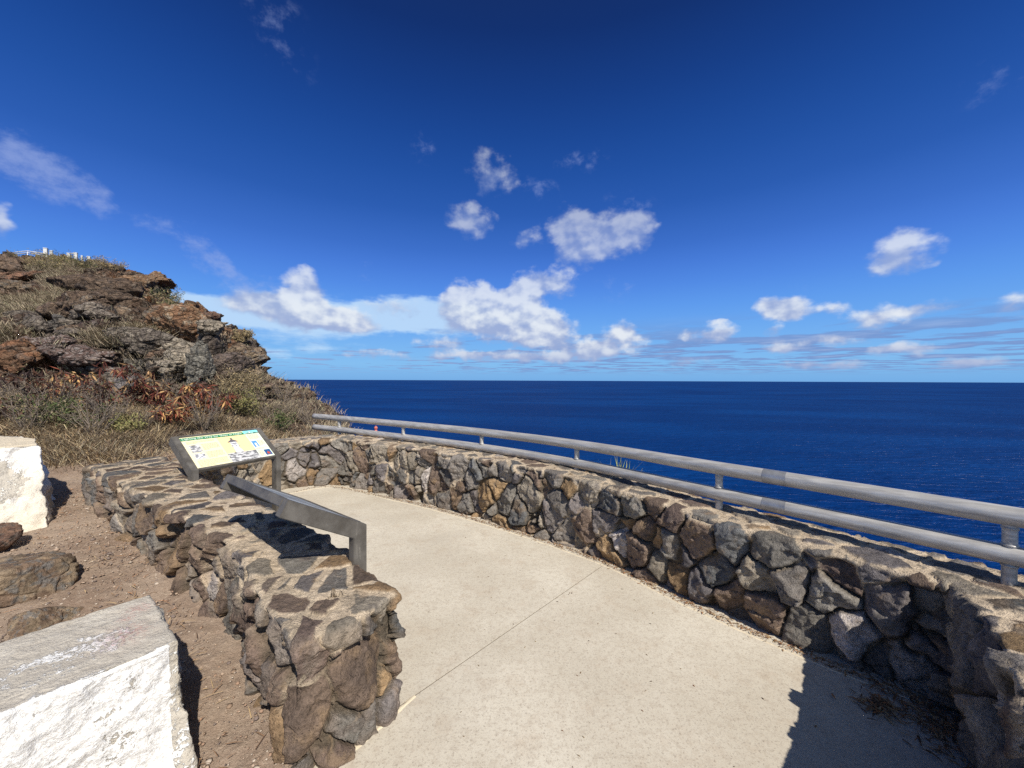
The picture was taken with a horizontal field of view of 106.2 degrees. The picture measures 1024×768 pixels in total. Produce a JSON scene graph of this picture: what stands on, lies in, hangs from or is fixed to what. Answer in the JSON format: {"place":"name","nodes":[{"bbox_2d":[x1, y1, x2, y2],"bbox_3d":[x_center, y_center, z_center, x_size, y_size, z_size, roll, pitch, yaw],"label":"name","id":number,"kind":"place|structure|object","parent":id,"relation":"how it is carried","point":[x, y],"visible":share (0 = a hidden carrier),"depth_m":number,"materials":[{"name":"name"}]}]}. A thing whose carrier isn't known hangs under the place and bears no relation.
{"place":"outdoors","nodes":[
{"label":"outdoors","id":0,"kind":"place"},
{"bbox_2d":[0,451,293,767],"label":"ground","id":1,"kind":"structure","parent":0,"point":[230,648],"depth_m":2.42,"materials":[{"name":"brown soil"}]},
{"bbox_2d":[0,522,23,551],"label":"boulder","id":2,"kind":"object","parent":1,"relation":"on","point":[11,533],"visible":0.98,"depth_m":3.09,"materials":[{"name":"stone"}]},
{"bbox_2d":[0,436,55,531],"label":"whitewashed block","id":3,"kind":"object","parent":1,"relation":"on","point":[26,497],"depth_m":3.52,"materials":[{"name":"white stone"}]},
{"bbox_2d":[0,551,79,607],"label":"boulder","id":4,"kind":"object","parent":1,"relation":"on","point":[24,578],"visible":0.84,"depth_m":2.57,"materials":[{"name":"stone"}]},
{"bbox_2d":[7,606,83,639],"bbox_3d":[-2.808,1.463,2.331,0.231,0.248,0.305,1,1,36],"label":"boulder","id":5,"kind":"object","parent":1,"relation":"on","point":[26,622],"visible":0.66,"depth_m":2.26,"materials":[{"name":"stone"}]},
{"bbox_2d":[0,595,197,767],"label":"whitewashed block","id":6,"kind":"object","parent":1,"relation":"on","point":[102,688],"depth_m":1.43,"materials":[{"name":"white stone"}]},
{"bbox_2d":[0,249,359,464],"bbox_3d":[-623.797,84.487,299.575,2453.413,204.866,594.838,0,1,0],"label":"hillside","id":7,"kind":"structure","parent":0,"point":[217,344],"depth_m":10.38,"materials":[{"name":"brown plant"}]},
{"bbox_2d":[0,371,28,397],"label":"twig bush","id":8,"kind":"object","parent":7,"relation":"on","point":[6,386],"visible":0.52,"depth_m":7.13,"materials":[{"name":"brown plant"}]},
{"bbox_2d":[0,398,31,421],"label":"shrub","id":9,"kind":"object","parent":7,"relation":"on","point":[6,409],"visible":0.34,"depth_m":6.11,"materials":[{"name":"plant"}]},
{"bbox_2d":[0,380,41,403],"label":"twig bush","id":10,"kind":"object","parent":7,"relation":"on","point":[12,392],"visible":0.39,"depth_m":6.66,"materials":[{"name":"brown plant"}]},
{"bbox_2d":[0,270,45,281],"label":"outcrop rock","id":11,"kind":"object","parent":7,"relation":"on","point":[19,275],"visible":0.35,"depth_m":24.10,"materials":[{"name":"brown stone"}]},
{"bbox_2d":[10,257,35,266],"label":"outcrop rock","id":12,"kind":"object","parent":7,"relation":"on","point":[23,261],"visible":0.08,"depth_m":27.81,"materials":[{"name":"brown stone"}]},
{"bbox_2d":[0,337,51,377],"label":"outcrop rock","id":13,"kind":"object","parent":7,"relation":"on","point":[16,355],"visible":0.56,"depth_m":8.73,"materials":[{"name":"brown stone"}]},
{"bbox_2d":[15,250,43,255],"bbox_3d":[-46.907,-11.394,34.825,13.630,1.326,1.422,0,1,9],"label":"hilltop railing","id":14,"kind":"object","parent":7,"relation":"on","point":[26,252],"visible":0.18,"depth_m":34.03,"materials":[{"name":"white"}]},
{"bbox_2d":[0,388,66,430],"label":"twig bush","id":15,"kind":"object","parent":7,"relation":"on","point":[26,417],"visible":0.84,"depth_m":5.76,"materials":[{"name":"brown plant"}]},
{"bbox_2d":[7,249,71,270],"bbox_3d":[-30.901,-7.933,25.144,2.773,1.547,2.405,0,1,0],"label":"hill brush","id":16,"kind":"object","parent":7,"relation":"on","point":[38,263],"visible":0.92,"depth_m":24.90,"materials":[{"name":"plant"}]},
{"bbox_2d":[0,362,86,412],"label":"pod shrub","id":17,"kind":"object","parent":7,"relation":"on","point":[33,375],"visible":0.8,"depth_m":6.37,"materials":[{"name":"brown plant"}]},
{"bbox_2d":[0,390,87,425],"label":"shrub","id":18,"kind":"object","parent":7,"relation":"on","point":[33,409],"visible":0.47,"depth_m":5.90,"materials":[{"name":"plant"}]},
{"bbox_2d":[6,365,101,413],"bbox_3d":[-7.574,0.154,6.439,1.114,0.922,0.937,0,1,-32],"label":"twig bush","id":19,"kind":"object","parent":7,"relation":"on","point":[69,396],"visible":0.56,"depth_m":6.48,"materials":[{"name":"brown plant"}]},
{"bbox_2d":[28,248,84,263],"bbox_3d":[-33.379,-9.357,28.334,2.589,1.282,2.619,0,1,0],"label":"hill brush","id":20,"kind":"object","parent":7,"relation":"on","point":[57,257],"visible":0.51,"depth_m":28.16,"materials":[{"name":"plant"}]},
{"bbox_2d":[28,366,98,403],"bbox_3d":[-8.223,0.110,7.023,0.941,0.913,0.677,0,1,-28],"label":"pod shrub","id":21,"kind":"object","parent":7,"relation":"on","point":[68,377],"visible":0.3,"depth_m":7.06,"materials":[{"name":"brown plant"}]},
{"bbox_2d":[38,394,119,428],"bbox_3d":[-6.822,0.480,6.087,0.507,0.630,0.857,1,1,31],"label":"shrub","id":22,"kind":"object","parent":7,"relation":"on","point":[62,418],"visible":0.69,"depth_m":5.96,"materials":[{"name":"plant"}]},
{"bbox_2d":[64,254,97,268],"bbox_3d":[-30.262,-8.416,27.166,2.236,1.169,1.916,1,1,42],"label":"hill brush","id":23,"kind":"object","parent":7,"relation":"on","point":[77,261],"visible":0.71,"depth_m":26.78,"materials":[{"name":"plant"}]},
{"bbox_2d":[56,389,132,435],"bbox_3d":[-6.431,0.460,5.982,0.792,0.784,0.740,0,1,19],"label":"twig bush","id":24,"kind":"object","parent":7,"relation":"on","point":[99,425],"visible":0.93,"depth_m":5.94,"materials":[{"name":"brown plant"}]},
{"bbox_2d":[74,378,115,414],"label":"pod shrub","id":25,"kind":"object","parent":7,"relation":"on","point":[102,388],"visible":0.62,"depth_m":6.62,"materials":[{"name":"brown plant"}]},
{"bbox_2d":[71,381,135,423],"bbox_3d":[-6.665,0.350,6.304,0.732,0.821,0.922,0,1,-45],"label":"twig bush","id":26,"kind":"object","parent":7,"relation":"on","point":[101,414],"visible":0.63,"depth_m":6.26,"materials":[{"name":"brown plant"}]},
{"bbox_2d":[87,255,129,269],"bbox_3d":[-26.170,-7.760,24.999,2.036,1.172,1.960,0,1,0],"label":"hill brush","id":27,"kind":"object","parent":7,"relation":"on","point":[103,263],"visible":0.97,"depth_m":24.91,"materials":[{"name":"plant"}]},
{"bbox_2d":[80,360,162,408],"bbox_3d":[-7.423,0.051,7.340,1.158,1.008,0.913,0,1,0],"label":"pod shrub","id":28,"kind":"object","parent":7,"relation":"on","point":[122,374],"visible":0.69,"depth_m":7.31,"materials":[{"name":"brown plant"}]},
{"bbox_2d":[109,375,138,394],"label":"outcrop rock","id":29,"kind":"object","parent":7,"relation":"on","point":[117,384],"visible":0.18,"depth_m":8.68,"materials":[{"name":"grey stone"}]},
{"bbox_2d":[108,411,147,433],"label":"green bush","id":30,"kind":"object","parent":7,"relation":"on","point":[127,423],"visible":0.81,"depth_m":6.17,"materials":[{"name":"green plant"}]},
{"bbox_2d":[107,400,167,428],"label":"twig bush","id":31,"kind":"object","parent":7,"relation":"on","point":[146,417],"visible":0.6,"depth_m":6.51,"materials":[{"name":"brown plant"}]},
{"bbox_2d":[119,369,173,408],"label":"pod shrub","id":32,"kind":"object","parent":7,"relation":"on","point":[152,398],"visible":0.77,"depth_m":7.50,"materials":[{"name":"brown plant"}]},
{"bbox_2d":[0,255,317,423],"bbox_3d":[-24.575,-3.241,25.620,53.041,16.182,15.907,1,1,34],"label":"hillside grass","id":33,"kind":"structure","parent":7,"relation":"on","point":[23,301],"depth_m":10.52,"materials":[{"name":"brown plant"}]},
{"bbox_2d":[142,369,177,402],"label":"twig bush","id":34,"kind":"object","parent":7,"relation":"on","point":[167,380],"visible":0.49,"depth_m":7.90,"materials":[{"name":"plant"}]},
{"bbox_2d":[0,254,319,423],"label":"cliff ledges","id":35,"kind":"object","parent":7,"relation":"on","point":[119,293],"visible":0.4,"depth_m":11.67,"materials":[{"name":"grey stone"}]},
{"bbox_2d":[68,301,110,307],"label":"outcrop rock","id":36,"kind":"object","parent":35,"relation":"on","point":[78,302],"visible":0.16,"depth_m":14.49,"materials":[{"name":"brown stone"}]},
{"bbox_2d":[83,372,120,393],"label":"outcrop rock","id":37,"kind":"object","parent":35,"relation":"on","point":[110,379],"visible":0.12,"depth_m":8.83,"materials":[{"name":"grey stone"}]},
{"bbox_2d":[102,326,174,348],"bbox_3d":[-9.972,-1.200,10.402,1.671,0.704,0.727,0,1,-13],"label":"outcrop rock","id":38,"kind":"object","parent":35,"relation":"on","point":[155,339],"visible":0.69,"depth_m":10.17,"materials":[{"name":"stone"}]},
{"bbox_2d":[116,275,176,288],"bbox_3d":[-22.144,-6.256,23.596,3.352,0.650,2.828,0,1,0],"label":"outcrop rock","id":39,"kind":"object","parent":35,"relation":"on","point":[167,282],"visible":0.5,"depth_m":23.03,"materials":[{"name":"brown stone"}]},
{"bbox_2d":[138,375,162,394],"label":"outcrop rock","id":40,"kind":"object","parent":35,"relation":"on","point":[150,379],"visible":0.09,"depth_m":9.27,"materials":[{"name":"grey stone"}]},
{"bbox_2d":[143,295,164,304],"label":"outcrop rock","id":41,"kind":"object","parent":35,"relation":"on","point":[145,296],"visible":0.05,"depth_m":18.94,"materials":[{"name":"brown stone"}]},
{"bbox_2d":[144,302,233,343],"bbox_3d":[-10.233,-1.702,12.109,2.356,1.669,1.495,0,1,0],"label":"outcrop rock","id":42,"kind":"object","parent":35,"relation":"on","point":[181,318],"visible":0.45,"depth_m":11.61,"materials":[{"name":"brown stone"}]},
{"bbox_2d":[212,352,255,375],"bbox_3d":[-7.566,-0.515,10.214,0.682,0.679,1.269,1,1,42],"label":"outcrop rock","id":43,"kind":"object","parent":35,"relation":"on","point":[237,360],"visible":0.53,"depth_m":10.08,"materials":[{"name":"brown stone"}]},
{"bbox_2d":[224,344,270,365],"bbox_3d":[-7.965,-0.825,11.579,1.192,0.761,1.100,0,1,0],"label":"outcrop rock","id":44,"kind":"object","parent":35,"relation":"on","point":[258,357],"visible":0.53,"depth_m":11.38,"materials":[{"name":"brown stone"}]},
{"bbox_2d":[241,366,266,378],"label":"outcrop rock","id":45,"kind":"object","parent":35,"relation":"on","point":[257,368],"visible":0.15,"depth_m":10.70,"materials":[{"name":"brown stone"}]},
{"bbox_2d":[144,285,184,304],"bbox_3d":[-16.058,-3.897,17.794,1.515,1.310,1.535,0,1,-40],"label":"hill brush","id":46,"kind":"object","parent":7,"relation":"on","point":[160,294],"visible":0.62,"depth_m":17.60,"materials":[{"name":"plant"}]},
{"bbox_2d":[154,347,185,383],"bbox_3d":[-8.736,-0.456,10.111,1.298,0.983,1.113,0,1,0],"label":"outcrop rock","id":47,"kind":"object","parent":7,"relation":"on","point":[174,363],"visible":0.56,"depth_m":9.72,"materials":[{"name":"grey stone"}]},
{"bbox_2d":[147,403,194,428],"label":"pod shrub","id":48,"kind":"object","parent":7,"relation":"on","point":[174,416],"visible":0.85,"depth_m":6.73,"materials":[{"name":"brown plant"}]},
{"bbox_2d":[0,381,346,478],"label":"dry grass","id":49,"kind":"structure","parent":7,"relation":"on","point":[45,436],"depth_m":5.83,"materials":[{"name":"brown plant"}]},
{"bbox_2d":[150,378,203,411],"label":"pod shrub","id":50,"kind":"object","parent":7,"relation":"on","point":[183,401],"visible":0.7,"depth_m":7.42,"materials":[{"name":"brown plant"}]},
{"bbox_2d":[160,299,194,304],"bbox_3d":[-14.948,-3.324,17.226,1.125,1.025,1.230,0,1,0],"label":"hill brush","id":51,"kind":"object","parent":7,"relation":"on","point":[168,302],"visible":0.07,"depth_m":16.94,"materials":[{"name":"green plant"}]},
{"bbox_2d":[184,340,216,390],"bbox_3d":[-7.779,-0.365,9.668,0.586,1.435,0.678,0,1,0],"label":"outcrop rock","id":52,"kind":"object","parent":7,"relation":"on","point":[200,364],"visible":0.84,"depth_m":9.43,"materials":[{"name":"grey stone"}]},
{"bbox_2d":[177,381,236,416],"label":"pod shrub","id":53,"kind":"object","parent":7,"relation":"on","point":[204,394],"visible":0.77,"depth_m":7.59,"materials":[{"name":"brown plant"}]},
{"bbox_2d":[183,386,234,430],"bbox_3d":[-5.606,0.457,6.985,0.791,0.838,0.855,0,1,0],"label":"twig bush","id":54,"kind":"object","parent":7,"relation":"on","point":[204,427],"visible":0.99,"depth_m":6.97,"materials":[{"name":"brown plant"}]},
{"bbox_2d":[205,382,234,398],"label":"twig bush","id":55,"kind":"object","parent":7,"relation":"on","point":[220,388],"visible":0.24,"depth_m":9.55,"materials":[{"name":"brown plant"}]},
{"bbox_2d":[209,386,257,415],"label":"pod shrub","id":56,"kind":"object","parent":7,"relation":"on","point":[237,394],"visible":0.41,"depth_m":8.14,"materials":[{"name":"brown plant"}]},
{"bbox_2d":[215,384,259,415],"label":"green bush","id":57,"kind":"object","parent":7,"relation":"on","point":[241,409],"visible":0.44,"depth_m":8.17,"materials":[{"name":"plant"}]},
{"bbox_2d":[210,360,265,401],"bbox_3d":[-6.900,-0.005,9.684,1.152,1.261,1.403,0,1,-43],"label":"dry bush","id":58,"kind":"object","parent":7,"relation":"on","point":[241,383],"visible":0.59,"depth_m":9.53,"materials":[{"name":"brown plant"}]},
{"bbox_2d":[231,328,256,342],"bbox_3d":[-10.420,-1.801,14.839,0.955,0.776,1.270,0,1,-27],"label":"hill brush","id":59,"kind":"object","parent":7,"relation":"on","point":[244,335],"visible":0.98,"depth_m":14.64,"materials":[{"name":"plant"}]},
{"bbox_2d":[229,386,265,417],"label":"green bush","id":60,"kind":"object","parent":7,"relation":"on","point":[245,405],"visible":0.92,"depth_m":8.13,"materials":[{"name":"green plant"}]},
{"bbox_2d":[244,384,275,400],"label":"twig bush","id":61,"kind":"object","parent":7,"relation":"on","point":[257,391],"visible":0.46,"depth_m":9.59,"materials":[{"name":"brown plant"}]},
{"bbox_2d":[259,394,292,421],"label":"twig bush","id":62,"kind":"object","parent":7,"relation":"on","point":[272,413],"visible":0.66,"depth_m":8.30,"materials":[{"name":"brown plant"}]},
{"bbox_2d":[262,407,300,431],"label":"green bush","id":63,"kind":"object","parent":7,"relation":"on","point":[281,418],"visible":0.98,"depth_m":7.77,"materials":[{"name":"green plant"}]},
{"bbox_2d":[270,382,300,402],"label":"twig bush","id":64,"kind":"object","parent":7,"relation":"on","point":[281,395],"visible":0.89,"depth_m":9.62,"materials":[{"name":"brown plant"}]},
{"bbox_2d":[276,391,316,418],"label":"twig bush","id":65,"kind":"object","parent":7,"relation":"on","point":[301,405],"visible":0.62,"depth_m":9.07,"materials":[{"name":"brown plant"}]},
{"bbox_2d":[293,404,323,425],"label":"twig bush","id":66,"kind":"object","parent":7,"relation":"on","point":[307,419],"visible":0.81,"depth_m":8.68,"materials":[{"name":"brown plant"}]},
{"bbox_2d":[0,0,1023,382],"label":"sky","id":67,"kind":"structure","parent":0,"point":[513,190],"materials":[{"name":"blue"}]},
{"bbox_2d":[253,485,974,767],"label":"paving","id":68,"kind":"structure","parent":0,"point":[514,701],"depth_m":2.15,"materials":[{"name":"concrete"}]},
{"bbox_2d":[81,456,405,767],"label":"stone pier wall","id":69,"kind":"structure","parent":68,"relation":"on","point":[311,619],"depth_m":1.96,"materials":[{"name":"stone"}]},
{"bbox_2d":[168,428,280,510],"bbox_3d":[-2.954,1.057,4.012,0.435,1.099,0.836,1,1,26],"label":"wayside sign","id":70,"kind":"object","parent":69,"relation":"on","point":[196,454],"visible":1,"depth_m":3.94,"materials":[{"name":"multicoloured metal"}]},
{"bbox_2d":[220,474,366,571],"bbox_3d":[-1.341,1.101,2.335,0.867,1.060,0.472,1,1,37],"label":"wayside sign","id":71,"kind":"object","parent":69,"relation":"on","point":[293,509],"visible":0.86,"depth_m":2.17,"materials":[{"name":"grey metal"}]},
{"bbox_2d":[355,695,415,750],"bbox_3d":[-0.724,1.630,1.694,0.053,0.006,0.764,1,1,34],"label":"sealant strip","id":72,"kind":"object","parent":68,"relation":"on","point":[408,701],"visible":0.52,"depth_m":1.93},
{"bbox_2d":[400,564,604,705],"bbox_3d":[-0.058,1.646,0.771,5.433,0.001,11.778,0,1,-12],"label":"paving joint","id":73,"kind":"object","parent":68,"relation":"attached to","point":[496,639],"visible":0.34,"depth_m":2.43,"materials":[{"name":"grey concrete"}]},
{"bbox_2d":[162,434,1023,696],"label":"stone parapet","id":74,"kind":"structure","parent":68,"relation":"on","point":[867,605],"depth_m":2.87,"materials":[{"name":"grey stone"}]},
{"bbox_2d":[312,414,1023,585],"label":"pipe railing","id":75,"kind":"object","parent":74,"relation":"on","point":[1007,552],"visible":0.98,"depth_m":2.67,"materials":[{"name":"metal"}]},
{"bbox_2d":[289,486,917,701],"bbox_3d":[-0.367,1.607,4.044,6.394,0.006,0.696,1,1,34],"label":"sealant strip","id":76,"kind":"object","parent":68,"relation":"on","point":[661,594],"visible":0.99,"depth_m":2.79,"materials":[{"name":"grey concrete"}]},
{"bbox_2d":[294,485,975,767],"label":"leaf litter","id":77,"kind":"object","parent":68,"relation":"on","point":[875,707],"visible":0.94,"depth_m":1.95,"materials":[{"name":"brown plant"}]},
{"bbox_2d":[926,579,1023,767],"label":"stone return wall","id":78,"kind":"structure","parent":68,"relation":"on","point":[977,683],"depth_m":1.61,"materials":[{"name":"grey stone"}]},
{"bbox_2d":[285,380,1023,574],"bbox_3d":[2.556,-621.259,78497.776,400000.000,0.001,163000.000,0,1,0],"label":"sea","id":79,"kind":"structure","parent":0,"point":[963,440],"depth_m":1551.16,"materials":[{"name":"blue liquid"}]}
]}

